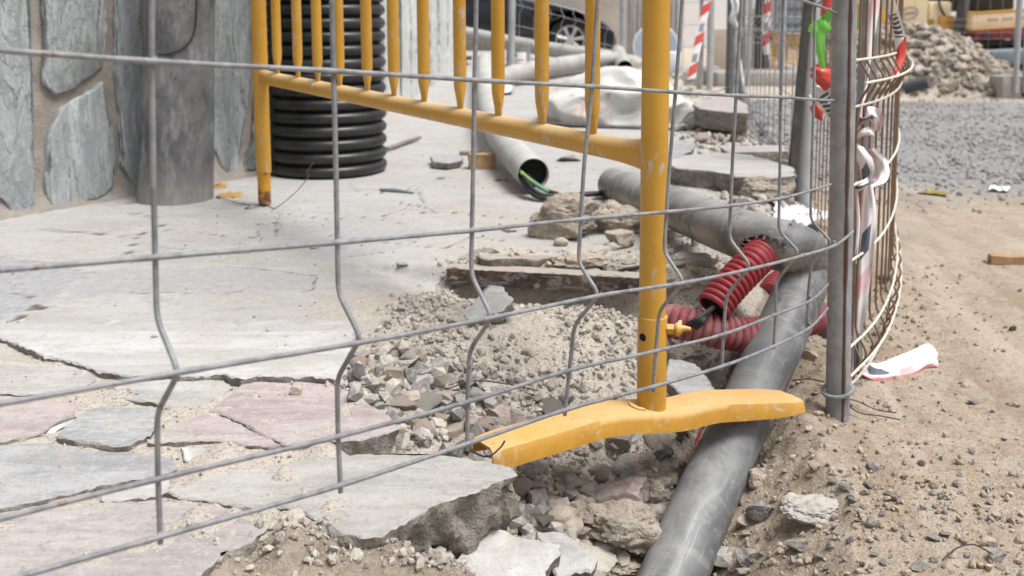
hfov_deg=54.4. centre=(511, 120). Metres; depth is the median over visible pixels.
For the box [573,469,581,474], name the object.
loose stone
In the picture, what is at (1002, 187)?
paper scrap
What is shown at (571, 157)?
rock
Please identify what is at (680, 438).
loose stone
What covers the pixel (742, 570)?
loose stone
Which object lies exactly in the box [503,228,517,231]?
rock
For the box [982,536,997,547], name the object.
rock
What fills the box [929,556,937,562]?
loose stone
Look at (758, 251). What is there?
corrugated duct
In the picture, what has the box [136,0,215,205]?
cement pipe
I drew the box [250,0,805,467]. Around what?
pedestrian barrier
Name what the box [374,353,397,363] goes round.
loose stone
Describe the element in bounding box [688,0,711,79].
barrier tape
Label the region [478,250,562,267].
broken slab
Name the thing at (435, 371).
rubble chips
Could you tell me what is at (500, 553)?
broken slab
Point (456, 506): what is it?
flagstone
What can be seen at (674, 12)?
hoarding
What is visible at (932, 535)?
loose stone
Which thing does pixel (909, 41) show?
boulder
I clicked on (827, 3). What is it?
barrier tape
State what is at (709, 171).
broken slab
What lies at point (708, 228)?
plastic pipe
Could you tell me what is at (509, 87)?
plastic bag
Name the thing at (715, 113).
broken slab
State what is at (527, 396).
loose stone
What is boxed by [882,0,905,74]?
barrier tape
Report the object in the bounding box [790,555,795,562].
loose stone
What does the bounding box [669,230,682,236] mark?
rock
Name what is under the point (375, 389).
rock
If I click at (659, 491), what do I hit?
rock
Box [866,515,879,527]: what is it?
rock
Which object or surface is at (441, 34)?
stone wall
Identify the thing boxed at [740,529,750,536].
loose stone
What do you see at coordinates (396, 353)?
loose stone
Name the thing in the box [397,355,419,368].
rock
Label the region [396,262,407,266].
rock
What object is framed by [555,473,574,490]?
rock
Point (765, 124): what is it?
rubble
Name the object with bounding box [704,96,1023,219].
road gravel
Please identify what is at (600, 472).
loose stone
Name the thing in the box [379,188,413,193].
plastic shred
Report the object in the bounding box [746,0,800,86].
fence panel
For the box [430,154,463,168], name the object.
broken slab
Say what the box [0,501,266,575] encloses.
flagstone
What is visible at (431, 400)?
loose stone
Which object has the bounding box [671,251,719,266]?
rock
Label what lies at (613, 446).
loose stone
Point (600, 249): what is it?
rock
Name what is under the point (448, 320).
loose stone
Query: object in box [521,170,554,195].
power cable
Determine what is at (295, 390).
rock
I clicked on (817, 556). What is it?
loose stone
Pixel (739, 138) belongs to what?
loose stone
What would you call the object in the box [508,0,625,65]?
fence panel
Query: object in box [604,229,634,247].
rock
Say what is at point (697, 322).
power cable
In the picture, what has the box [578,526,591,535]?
loose stone
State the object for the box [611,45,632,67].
plastic pipe
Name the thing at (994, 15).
construction machine
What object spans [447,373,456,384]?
loose stone
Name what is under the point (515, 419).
loose stone
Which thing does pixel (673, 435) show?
rock
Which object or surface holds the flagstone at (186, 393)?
on the pavement
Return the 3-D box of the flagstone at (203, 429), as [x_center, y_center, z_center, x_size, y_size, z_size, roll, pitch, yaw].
[-0.369,0.414,1.295,0.173,0.028,0.097,1,6,6]
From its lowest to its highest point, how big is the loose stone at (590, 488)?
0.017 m
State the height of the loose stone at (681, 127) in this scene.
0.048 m
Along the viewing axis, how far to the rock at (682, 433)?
1.62 m
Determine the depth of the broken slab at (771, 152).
3.35 m
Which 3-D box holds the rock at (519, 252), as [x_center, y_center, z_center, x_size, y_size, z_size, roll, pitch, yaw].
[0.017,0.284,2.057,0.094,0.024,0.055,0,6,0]
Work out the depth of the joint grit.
1.26 m
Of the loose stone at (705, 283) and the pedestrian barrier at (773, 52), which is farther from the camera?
the pedestrian barrier at (773, 52)
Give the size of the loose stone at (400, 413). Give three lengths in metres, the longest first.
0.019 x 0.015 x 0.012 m
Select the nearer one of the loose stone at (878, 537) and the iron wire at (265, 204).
the loose stone at (878, 537)
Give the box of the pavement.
[0,49,774,565]
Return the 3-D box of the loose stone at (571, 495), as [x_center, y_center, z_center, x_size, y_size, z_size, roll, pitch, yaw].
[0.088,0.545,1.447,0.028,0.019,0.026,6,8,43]
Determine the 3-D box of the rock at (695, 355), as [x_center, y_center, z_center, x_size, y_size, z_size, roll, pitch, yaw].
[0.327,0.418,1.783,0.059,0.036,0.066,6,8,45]
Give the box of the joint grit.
[11,326,636,575]
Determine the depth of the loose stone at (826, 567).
1.23 m
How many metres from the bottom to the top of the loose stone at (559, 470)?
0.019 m
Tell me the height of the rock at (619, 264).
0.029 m
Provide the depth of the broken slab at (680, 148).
3.29 m
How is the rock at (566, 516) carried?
on the pavement
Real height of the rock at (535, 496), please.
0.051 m
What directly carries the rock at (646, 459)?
on the pavement
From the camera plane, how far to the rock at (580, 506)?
1.42 m
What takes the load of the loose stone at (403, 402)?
on the pavement
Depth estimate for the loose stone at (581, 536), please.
1.41 m
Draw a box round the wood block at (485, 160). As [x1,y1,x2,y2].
[468,152,495,169]
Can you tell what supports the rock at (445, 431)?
on the pavement
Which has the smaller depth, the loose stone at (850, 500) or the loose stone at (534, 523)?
the loose stone at (850, 500)
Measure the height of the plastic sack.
0.263 m
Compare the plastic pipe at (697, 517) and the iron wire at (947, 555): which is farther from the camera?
the plastic pipe at (697, 517)
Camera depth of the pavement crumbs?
2.11 m
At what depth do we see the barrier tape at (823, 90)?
2.20 m
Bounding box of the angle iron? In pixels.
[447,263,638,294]
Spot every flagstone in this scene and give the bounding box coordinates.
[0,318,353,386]
[0,362,95,396]
[0,396,77,444]
[0,443,176,512]
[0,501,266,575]
[46,419,74,434]
[56,406,156,451]
[96,480,170,502]
[111,379,232,409]
[147,413,281,450]
[166,454,521,555]
[180,448,205,462]
[209,382,399,455]
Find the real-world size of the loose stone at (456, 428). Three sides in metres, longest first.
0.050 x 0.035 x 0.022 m
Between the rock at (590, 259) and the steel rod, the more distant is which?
the steel rod
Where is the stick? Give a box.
[386,136,420,149]
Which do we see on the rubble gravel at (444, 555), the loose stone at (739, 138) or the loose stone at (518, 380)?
the loose stone at (518, 380)
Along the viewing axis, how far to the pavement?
2.05 m
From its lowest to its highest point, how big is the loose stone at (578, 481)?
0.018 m
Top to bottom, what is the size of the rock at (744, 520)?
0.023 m
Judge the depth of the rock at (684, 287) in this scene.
1.95 m
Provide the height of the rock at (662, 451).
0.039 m
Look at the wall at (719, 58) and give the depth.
12.03 m
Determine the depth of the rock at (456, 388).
1.50 m
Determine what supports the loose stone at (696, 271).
on the pavement
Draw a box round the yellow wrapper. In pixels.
[919,188,948,194]
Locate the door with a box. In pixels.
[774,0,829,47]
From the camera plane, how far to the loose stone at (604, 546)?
1.40 m
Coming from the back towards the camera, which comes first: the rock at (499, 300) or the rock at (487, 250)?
the rock at (487, 250)
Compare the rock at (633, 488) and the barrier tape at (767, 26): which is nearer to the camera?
the rock at (633, 488)
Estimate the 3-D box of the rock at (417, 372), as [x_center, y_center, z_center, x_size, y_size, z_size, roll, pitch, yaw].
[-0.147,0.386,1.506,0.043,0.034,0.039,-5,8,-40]
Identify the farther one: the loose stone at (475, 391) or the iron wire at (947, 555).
the loose stone at (475, 391)
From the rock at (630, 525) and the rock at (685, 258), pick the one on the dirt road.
the rock at (630, 525)
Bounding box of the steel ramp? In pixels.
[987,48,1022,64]
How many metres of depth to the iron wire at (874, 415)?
1.61 m
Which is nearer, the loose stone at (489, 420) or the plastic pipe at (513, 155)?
the loose stone at (489, 420)
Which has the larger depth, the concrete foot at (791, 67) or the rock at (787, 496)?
the concrete foot at (791, 67)
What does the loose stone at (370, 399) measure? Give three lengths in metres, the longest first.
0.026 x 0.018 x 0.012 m
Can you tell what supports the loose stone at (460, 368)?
on the rock
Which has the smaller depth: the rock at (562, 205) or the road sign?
the rock at (562, 205)
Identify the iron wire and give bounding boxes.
[216,162,313,208]
[432,380,537,390]
[464,440,504,457]
[791,378,824,382]
[850,399,895,412]
[850,407,899,419]
[942,544,992,560]
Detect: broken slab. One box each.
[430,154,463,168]
[457,530,560,575]
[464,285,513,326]
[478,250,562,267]
[535,531,597,575]
[666,359,714,395]
[668,140,695,157]
[670,153,796,204]
[692,97,749,132]
[720,145,788,164]
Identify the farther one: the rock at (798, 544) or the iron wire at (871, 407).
the iron wire at (871, 407)
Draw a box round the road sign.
[633,28,677,58]
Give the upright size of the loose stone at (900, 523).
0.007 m
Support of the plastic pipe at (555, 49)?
on the pavement
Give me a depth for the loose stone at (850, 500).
1.34 m
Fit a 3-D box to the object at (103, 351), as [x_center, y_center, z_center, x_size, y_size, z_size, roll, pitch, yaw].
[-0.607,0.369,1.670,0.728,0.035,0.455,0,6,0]
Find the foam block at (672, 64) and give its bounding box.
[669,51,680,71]
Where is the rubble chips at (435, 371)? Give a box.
[342,339,734,575]
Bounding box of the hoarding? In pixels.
[627,0,681,72]
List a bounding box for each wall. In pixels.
[0,0,256,219]
[266,0,453,114]
[713,8,754,68]
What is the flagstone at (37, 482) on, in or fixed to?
on the pavement
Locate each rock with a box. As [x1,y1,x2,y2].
[289,385,302,394]
[365,375,385,390]
[372,387,385,393]
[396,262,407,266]
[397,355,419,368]
[407,365,422,375]
[432,382,459,390]
[436,427,450,436]
[474,248,499,256]
[482,381,498,389]
[483,403,511,418]
[491,416,508,426]
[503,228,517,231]
[507,251,526,256]
[526,488,548,505]
[527,192,599,239]
[548,504,583,536]
[551,252,612,268]
[554,237,568,245]
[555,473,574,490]
[557,154,581,160]
[569,500,587,519]
[584,498,661,559]
[584,546,616,575]
[588,245,610,254]
[594,476,649,502]
[595,199,639,233]
[601,257,638,271]
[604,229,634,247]
[606,242,620,250]
[610,452,642,476]
[610,557,641,575]
[628,468,650,479]
[632,434,641,443]
[638,451,655,468]
[645,432,676,443]
[647,477,671,502]
[649,503,665,521]
[651,442,673,461]
[666,275,699,291]
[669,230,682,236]
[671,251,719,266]
[675,339,685,343]
[675,431,687,437]
[678,70,703,85]
[680,348,712,359]
[735,513,750,526]
[735,548,761,566]
[738,176,795,201]
[745,500,773,522]
[748,467,766,489]
[779,494,838,525]
[781,492,796,505]
[784,538,807,552]
[801,347,817,360]
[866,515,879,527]
[867,461,879,472]
[878,272,890,283]
[884,401,891,406]
[909,560,927,571]
[960,383,968,387]
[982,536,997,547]
[987,547,1006,562]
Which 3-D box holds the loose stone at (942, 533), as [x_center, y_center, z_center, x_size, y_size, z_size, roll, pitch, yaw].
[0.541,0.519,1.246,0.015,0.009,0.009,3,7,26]
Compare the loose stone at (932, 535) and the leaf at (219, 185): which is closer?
the loose stone at (932, 535)
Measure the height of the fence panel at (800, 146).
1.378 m
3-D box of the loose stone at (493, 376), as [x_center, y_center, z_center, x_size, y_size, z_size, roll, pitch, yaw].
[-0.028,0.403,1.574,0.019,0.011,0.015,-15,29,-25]
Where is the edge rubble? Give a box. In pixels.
[621,59,891,316]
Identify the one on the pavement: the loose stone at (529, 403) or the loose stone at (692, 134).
the loose stone at (692, 134)
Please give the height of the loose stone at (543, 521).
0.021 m
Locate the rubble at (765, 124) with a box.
[703,86,828,204]
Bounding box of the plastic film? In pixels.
[729,0,743,83]
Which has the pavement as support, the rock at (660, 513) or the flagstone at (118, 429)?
the flagstone at (118, 429)
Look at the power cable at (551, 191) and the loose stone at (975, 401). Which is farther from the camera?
the power cable at (551, 191)
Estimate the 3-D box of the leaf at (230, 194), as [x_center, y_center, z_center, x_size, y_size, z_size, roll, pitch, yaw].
[-0.781,0.206,2.758,0.072,0.017,0.033,-1,6,-9]
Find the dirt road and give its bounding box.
[209,48,1023,575]
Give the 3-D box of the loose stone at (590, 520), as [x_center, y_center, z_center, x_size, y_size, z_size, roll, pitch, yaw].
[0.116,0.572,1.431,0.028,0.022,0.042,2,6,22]
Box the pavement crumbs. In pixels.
[2,152,723,462]
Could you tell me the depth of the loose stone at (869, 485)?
1.37 m
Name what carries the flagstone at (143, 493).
on the pavement
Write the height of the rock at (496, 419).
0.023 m
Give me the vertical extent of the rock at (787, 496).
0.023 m
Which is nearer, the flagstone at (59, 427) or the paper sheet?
the flagstone at (59, 427)
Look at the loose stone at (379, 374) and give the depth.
1.46 m
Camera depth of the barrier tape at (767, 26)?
6.37 m
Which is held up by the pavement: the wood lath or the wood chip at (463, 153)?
the wood chip at (463, 153)
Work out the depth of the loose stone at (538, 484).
1.42 m
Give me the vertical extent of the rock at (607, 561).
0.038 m
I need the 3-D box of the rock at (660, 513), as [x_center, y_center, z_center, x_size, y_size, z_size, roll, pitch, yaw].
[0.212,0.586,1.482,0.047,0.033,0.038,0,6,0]
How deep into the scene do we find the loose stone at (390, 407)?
1.42 m
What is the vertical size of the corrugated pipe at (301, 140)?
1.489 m
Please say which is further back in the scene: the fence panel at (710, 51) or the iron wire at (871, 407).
the fence panel at (710, 51)
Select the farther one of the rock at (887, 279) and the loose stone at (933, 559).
the rock at (887, 279)
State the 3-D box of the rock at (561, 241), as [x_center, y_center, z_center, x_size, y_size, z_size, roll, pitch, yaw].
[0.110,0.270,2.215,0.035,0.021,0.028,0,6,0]
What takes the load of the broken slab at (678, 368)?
on the pavement
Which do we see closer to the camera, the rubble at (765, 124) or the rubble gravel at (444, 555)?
the rubble gravel at (444, 555)
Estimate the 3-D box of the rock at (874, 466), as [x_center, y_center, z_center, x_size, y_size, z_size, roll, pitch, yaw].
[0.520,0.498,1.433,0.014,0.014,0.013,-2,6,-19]
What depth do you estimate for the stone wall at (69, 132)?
2.63 m
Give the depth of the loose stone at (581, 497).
1.43 m
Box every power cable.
[518,168,549,192]
[518,174,602,199]
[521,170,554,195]
[525,172,595,193]
[686,303,717,329]
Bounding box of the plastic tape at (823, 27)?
[808,12,858,68]
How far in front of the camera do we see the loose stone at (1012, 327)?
2.06 m
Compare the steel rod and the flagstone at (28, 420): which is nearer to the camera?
the flagstone at (28, 420)
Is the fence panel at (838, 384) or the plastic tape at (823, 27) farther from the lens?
the plastic tape at (823, 27)
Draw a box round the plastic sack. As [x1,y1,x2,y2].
[546,66,693,126]
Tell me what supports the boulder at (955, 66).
on the rubble heap
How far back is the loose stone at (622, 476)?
1.50 m
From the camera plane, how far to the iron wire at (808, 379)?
1.71 m
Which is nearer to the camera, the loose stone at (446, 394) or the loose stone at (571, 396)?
the loose stone at (446, 394)
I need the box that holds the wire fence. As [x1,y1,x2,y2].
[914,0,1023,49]
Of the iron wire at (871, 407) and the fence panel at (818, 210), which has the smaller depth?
the iron wire at (871, 407)
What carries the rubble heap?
on the dirt road
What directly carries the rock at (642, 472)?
on the pavement
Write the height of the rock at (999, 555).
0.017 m
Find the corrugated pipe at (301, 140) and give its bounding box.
[266,0,386,179]
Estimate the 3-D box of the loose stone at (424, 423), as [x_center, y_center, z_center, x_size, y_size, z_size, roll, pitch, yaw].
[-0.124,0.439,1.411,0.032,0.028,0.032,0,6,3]
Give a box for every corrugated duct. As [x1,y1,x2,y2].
[666,303,826,351]
[699,235,775,318]
[759,271,779,294]
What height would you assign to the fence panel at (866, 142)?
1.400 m
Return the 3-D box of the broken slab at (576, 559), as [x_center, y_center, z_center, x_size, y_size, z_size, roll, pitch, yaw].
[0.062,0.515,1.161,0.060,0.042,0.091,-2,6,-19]
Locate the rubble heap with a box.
[816,21,1021,98]
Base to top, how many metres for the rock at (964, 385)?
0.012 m
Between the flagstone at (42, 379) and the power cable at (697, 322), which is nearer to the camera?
the flagstone at (42, 379)
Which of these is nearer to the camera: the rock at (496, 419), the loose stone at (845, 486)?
the loose stone at (845, 486)
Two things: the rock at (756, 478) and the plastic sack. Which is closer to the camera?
the rock at (756, 478)
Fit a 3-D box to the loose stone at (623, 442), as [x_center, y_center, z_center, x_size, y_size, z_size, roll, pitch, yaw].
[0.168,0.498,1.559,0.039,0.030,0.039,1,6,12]
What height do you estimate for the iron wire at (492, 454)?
0.074 m
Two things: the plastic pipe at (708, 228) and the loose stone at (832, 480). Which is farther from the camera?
the plastic pipe at (708, 228)
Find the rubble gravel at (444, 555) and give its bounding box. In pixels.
[209,243,773,575]
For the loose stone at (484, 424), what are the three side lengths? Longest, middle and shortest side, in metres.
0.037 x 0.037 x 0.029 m
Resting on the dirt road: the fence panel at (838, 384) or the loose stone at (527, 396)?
the fence panel at (838, 384)
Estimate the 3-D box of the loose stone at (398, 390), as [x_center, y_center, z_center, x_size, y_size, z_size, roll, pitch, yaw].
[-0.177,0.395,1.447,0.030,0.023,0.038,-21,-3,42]
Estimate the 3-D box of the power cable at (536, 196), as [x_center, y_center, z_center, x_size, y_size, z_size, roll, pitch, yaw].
[0.090,0.170,2.794,0.362,0.066,0.202,5,8,41]
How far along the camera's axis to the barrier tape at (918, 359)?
1.84 m
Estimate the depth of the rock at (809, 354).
1.86 m
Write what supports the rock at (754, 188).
on the broken slab at (709, 171)
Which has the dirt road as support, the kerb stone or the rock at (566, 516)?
the kerb stone
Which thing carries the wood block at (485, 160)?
on the pavement
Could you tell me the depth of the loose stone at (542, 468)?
1.45 m
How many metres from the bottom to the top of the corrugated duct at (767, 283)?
0.061 m
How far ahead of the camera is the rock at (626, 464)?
1.52 m
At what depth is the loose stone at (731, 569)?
1.36 m
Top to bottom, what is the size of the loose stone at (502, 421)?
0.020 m
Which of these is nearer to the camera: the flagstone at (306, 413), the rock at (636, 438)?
the flagstone at (306, 413)
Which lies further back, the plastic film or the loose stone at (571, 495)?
the plastic film
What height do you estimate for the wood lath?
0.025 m
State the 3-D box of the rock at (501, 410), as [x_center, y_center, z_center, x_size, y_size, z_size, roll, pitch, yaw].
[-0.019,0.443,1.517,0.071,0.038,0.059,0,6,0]
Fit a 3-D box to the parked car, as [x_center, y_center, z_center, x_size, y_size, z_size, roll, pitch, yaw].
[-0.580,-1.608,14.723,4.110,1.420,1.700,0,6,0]
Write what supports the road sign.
on the dirt road
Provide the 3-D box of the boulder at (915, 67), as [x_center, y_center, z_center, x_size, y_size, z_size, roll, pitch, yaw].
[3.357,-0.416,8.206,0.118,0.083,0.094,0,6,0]
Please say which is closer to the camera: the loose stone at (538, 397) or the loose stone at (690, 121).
the loose stone at (538, 397)
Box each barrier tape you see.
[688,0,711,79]
[694,427,702,443]
[762,0,770,54]
[809,64,830,125]
[821,0,831,15]
[851,0,889,372]
[851,342,937,380]
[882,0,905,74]
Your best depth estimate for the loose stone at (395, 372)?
1.46 m
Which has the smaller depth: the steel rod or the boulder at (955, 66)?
the steel rod
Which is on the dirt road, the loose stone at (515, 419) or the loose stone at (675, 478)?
the loose stone at (675, 478)
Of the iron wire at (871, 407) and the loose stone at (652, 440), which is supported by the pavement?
the loose stone at (652, 440)
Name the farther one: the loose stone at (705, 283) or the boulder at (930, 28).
the boulder at (930, 28)
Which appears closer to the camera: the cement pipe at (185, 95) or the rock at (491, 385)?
the rock at (491, 385)
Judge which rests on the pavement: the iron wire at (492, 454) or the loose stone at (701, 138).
the loose stone at (701, 138)
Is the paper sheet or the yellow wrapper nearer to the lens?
the paper sheet
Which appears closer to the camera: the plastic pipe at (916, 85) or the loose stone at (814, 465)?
the loose stone at (814, 465)
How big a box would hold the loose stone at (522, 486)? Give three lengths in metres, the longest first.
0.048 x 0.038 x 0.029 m
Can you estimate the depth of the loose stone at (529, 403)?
1.55 m
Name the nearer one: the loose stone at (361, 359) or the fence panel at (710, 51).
the loose stone at (361, 359)
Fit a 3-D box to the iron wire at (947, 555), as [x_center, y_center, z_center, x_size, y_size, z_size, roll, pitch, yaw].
[0.536,0.515,1.190,0.067,0.004,0.027,-1,6,-10]
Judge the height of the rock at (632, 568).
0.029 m
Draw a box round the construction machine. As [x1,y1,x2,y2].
[828,0,1023,70]
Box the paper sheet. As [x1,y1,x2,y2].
[773,200,827,227]
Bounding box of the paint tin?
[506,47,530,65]
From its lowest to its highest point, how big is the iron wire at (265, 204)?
0.106 m
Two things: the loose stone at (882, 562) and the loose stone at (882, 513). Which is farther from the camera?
the loose stone at (882, 513)
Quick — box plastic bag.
[505,84,514,92]
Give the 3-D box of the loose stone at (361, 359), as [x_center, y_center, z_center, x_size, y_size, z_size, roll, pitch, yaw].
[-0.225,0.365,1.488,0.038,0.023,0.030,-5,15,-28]
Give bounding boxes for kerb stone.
[703,69,796,86]
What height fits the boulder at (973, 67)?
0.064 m
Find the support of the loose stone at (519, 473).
on the pavement
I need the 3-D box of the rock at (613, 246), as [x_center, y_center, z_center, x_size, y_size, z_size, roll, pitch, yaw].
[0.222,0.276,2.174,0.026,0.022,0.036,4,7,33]
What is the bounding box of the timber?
[466,42,490,50]
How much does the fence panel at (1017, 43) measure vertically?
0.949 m
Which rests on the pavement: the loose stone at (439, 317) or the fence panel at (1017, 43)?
the loose stone at (439, 317)
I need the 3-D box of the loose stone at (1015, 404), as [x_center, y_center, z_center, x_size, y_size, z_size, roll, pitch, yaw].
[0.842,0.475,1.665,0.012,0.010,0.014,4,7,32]
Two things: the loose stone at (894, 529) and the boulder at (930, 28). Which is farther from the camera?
the boulder at (930, 28)
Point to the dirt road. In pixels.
(963, 238)
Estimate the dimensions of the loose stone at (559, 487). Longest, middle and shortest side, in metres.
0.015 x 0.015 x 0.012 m
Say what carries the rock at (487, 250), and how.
on the pavement
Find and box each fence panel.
[0,0,856,575]
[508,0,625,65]
[633,0,714,89]
[725,0,820,207]
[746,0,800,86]
[813,2,857,244]
[817,0,913,384]
[1012,0,1023,92]
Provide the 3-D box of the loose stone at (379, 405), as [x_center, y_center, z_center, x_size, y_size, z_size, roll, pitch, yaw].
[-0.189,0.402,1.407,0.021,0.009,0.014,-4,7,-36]
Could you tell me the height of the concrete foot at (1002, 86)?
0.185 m
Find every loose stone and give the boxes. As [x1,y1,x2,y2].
[348,350,369,357]
[348,369,358,381]
[349,356,367,366]
[363,395,376,403]
[369,362,386,381]
[372,401,385,408]
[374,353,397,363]
[382,366,403,380]
[384,385,400,395]
[384,401,396,409]
[385,395,417,410]
[390,350,400,357]
[397,410,403,416]
[399,351,416,360]
[409,346,417,352]
[413,418,434,436]
[414,391,442,410]
[432,413,449,422]
[435,314,442,321]
[438,389,452,405]
[446,318,455,323]
[446,421,463,439]
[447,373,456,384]
[454,365,465,372]
[457,377,475,388]
[461,386,486,397]
[475,417,494,431]
[480,416,494,425]
[482,368,488,375]
[490,371,498,378]
[497,416,510,425]
[506,375,515,385]
[509,408,523,417]
[511,415,528,423]
[513,471,522,481]
[513,477,533,497]
[514,377,525,383]
[522,393,532,399]
[526,400,532,406]
[529,517,545,530]
[530,479,547,489]
[532,393,542,401]
[532,514,554,527]
[538,397,562,414]
[538,458,546,473]
[550,464,572,476]
[554,482,564,494]
[560,391,573,402]
[562,488,579,501]
[570,473,581,486]
[572,494,586,501]
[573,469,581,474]
[575,479,585,488]
[576,483,592,491]
[577,533,585,538]
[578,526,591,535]
[580,484,593,495]
[583,514,594,524]
[588,463,610,481]
[593,441,601,449]
[594,540,614,552]
[605,440,619,451]
[607,434,631,449]
[609,543,627,550]
[615,474,626,480]
[644,433,671,448]
[663,470,679,484]
[674,123,687,131]
[676,436,684,440]
[683,115,701,127]
[687,132,696,136]
[689,268,699,274]
[695,135,710,142]
[699,277,707,285]
[727,563,736,573]
[735,136,743,141]
[736,568,750,573]
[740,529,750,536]
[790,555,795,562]
[807,460,819,471]
[813,553,822,559]
[822,563,829,569]
[827,477,837,483]
[838,483,850,490]
[847,496,857,503]
[856,509,865,515]
[863,481,874,488]
[874,534,882,540]
[878,510,885,516]
[879,558,886,566]
[891,527,899,531]
[894,490,901,497]
[897,521,905,525]
[926,531,940,540]
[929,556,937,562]
[939,531,950,535]
[966,398,979,404]
[1009,325,1016,330]
[1012,401,1019,407]
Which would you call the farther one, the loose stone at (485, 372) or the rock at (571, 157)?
the rock at (571, 157)
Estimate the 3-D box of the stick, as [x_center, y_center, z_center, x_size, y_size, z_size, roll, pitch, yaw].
[-0.415,0.086,3.792,0.022,0.019,0.301,2,6,18]
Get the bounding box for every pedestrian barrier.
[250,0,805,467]
[771,32,799,68]
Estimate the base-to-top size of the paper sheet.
0.162 m
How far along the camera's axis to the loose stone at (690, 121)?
4.27 m
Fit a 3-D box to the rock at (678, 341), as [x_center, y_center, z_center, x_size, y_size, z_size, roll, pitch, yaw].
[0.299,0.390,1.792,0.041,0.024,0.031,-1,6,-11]
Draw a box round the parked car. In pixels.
[466,0,616,49]
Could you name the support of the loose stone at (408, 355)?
on the pavement
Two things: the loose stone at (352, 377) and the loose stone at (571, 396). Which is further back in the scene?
the loose stone at (571, 396)
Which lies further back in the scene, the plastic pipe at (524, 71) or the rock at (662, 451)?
the plastic pipe at (524, 71)
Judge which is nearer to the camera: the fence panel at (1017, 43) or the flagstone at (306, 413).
the flagstone at (306, 413)
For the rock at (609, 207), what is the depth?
2.31 m
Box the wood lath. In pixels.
[987,253,1023,264]
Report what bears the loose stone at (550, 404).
on the pavement
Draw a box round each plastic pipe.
[466,27,612,56]
[477,52,548,189]
[505,51,621,80]
[598,168,793,271]
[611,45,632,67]
[636,222,827,575]
[902,76,930,94]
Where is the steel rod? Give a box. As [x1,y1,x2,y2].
[530,120,762,136]
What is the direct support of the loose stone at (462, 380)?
on the pavement
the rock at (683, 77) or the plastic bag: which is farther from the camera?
the rock at (683, 77)
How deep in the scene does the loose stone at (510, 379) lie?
1.57 m
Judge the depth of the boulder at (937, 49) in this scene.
8.31 m
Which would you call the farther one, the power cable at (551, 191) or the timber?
the timber
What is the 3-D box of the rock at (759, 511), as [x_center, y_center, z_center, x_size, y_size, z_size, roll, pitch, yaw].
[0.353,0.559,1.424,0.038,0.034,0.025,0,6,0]
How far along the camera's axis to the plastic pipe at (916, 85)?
7.53 m
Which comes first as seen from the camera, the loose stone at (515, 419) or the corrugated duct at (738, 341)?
the loose stone at (515, 419)
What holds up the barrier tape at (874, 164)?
hanging from the fence panel at (866, 142)
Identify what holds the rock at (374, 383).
on the rubble chips at (435, 371)
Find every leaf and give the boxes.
[214,182,227,188]
[216,191,242,198]
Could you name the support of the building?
on the dirt road
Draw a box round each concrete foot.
[784,66,796,68]
[989,75,1023,98]
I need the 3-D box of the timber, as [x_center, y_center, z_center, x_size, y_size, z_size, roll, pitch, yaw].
[-0.331,-0.722,9.733,0.504,0.094,0.123,2,6,14]
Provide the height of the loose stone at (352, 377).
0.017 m
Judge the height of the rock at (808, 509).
0.034 m
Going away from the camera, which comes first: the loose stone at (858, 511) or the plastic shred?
the loose stone at (858, 511)
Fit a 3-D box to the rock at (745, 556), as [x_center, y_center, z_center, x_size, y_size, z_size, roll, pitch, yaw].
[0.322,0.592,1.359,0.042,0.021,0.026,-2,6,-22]
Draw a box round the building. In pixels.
[549,0,1023,52]
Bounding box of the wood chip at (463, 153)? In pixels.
[459,151,480,155]
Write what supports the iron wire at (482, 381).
on the rubble gravel at (444, 555)
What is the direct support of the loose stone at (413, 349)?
on the pavement
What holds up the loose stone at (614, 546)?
on the dirt road
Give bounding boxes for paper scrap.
[989,184,1010,190]
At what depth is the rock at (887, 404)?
1.67 m
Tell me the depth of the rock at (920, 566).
1.17 m
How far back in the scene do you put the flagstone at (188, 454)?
1.23 m
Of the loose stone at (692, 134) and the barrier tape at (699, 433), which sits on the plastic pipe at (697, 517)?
the barrier tape at (699, 433)
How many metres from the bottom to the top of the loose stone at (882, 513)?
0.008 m
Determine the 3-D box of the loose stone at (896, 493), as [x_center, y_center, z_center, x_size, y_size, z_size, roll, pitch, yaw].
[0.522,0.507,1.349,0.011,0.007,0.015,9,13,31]
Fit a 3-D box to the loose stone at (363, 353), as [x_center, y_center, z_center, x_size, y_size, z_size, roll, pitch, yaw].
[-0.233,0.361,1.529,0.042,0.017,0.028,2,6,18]
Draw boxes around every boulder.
[906,39,916,44]
[912,65,924,71]
[927,26,933,31]
[932,46,949,55]
[952,64,959,71]
[967,65,977,70]
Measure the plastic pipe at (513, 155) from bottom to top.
0.266 m
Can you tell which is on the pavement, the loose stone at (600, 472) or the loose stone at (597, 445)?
the loose stone at (597, 445)
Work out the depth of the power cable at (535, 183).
2.71 m
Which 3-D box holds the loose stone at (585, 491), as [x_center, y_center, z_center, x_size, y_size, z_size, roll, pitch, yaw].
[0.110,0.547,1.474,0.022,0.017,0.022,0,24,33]
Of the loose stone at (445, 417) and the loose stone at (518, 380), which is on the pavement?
the loose stone at (445, 417)
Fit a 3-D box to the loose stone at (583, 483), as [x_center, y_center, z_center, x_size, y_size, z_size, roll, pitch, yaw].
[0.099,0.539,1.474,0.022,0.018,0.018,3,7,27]

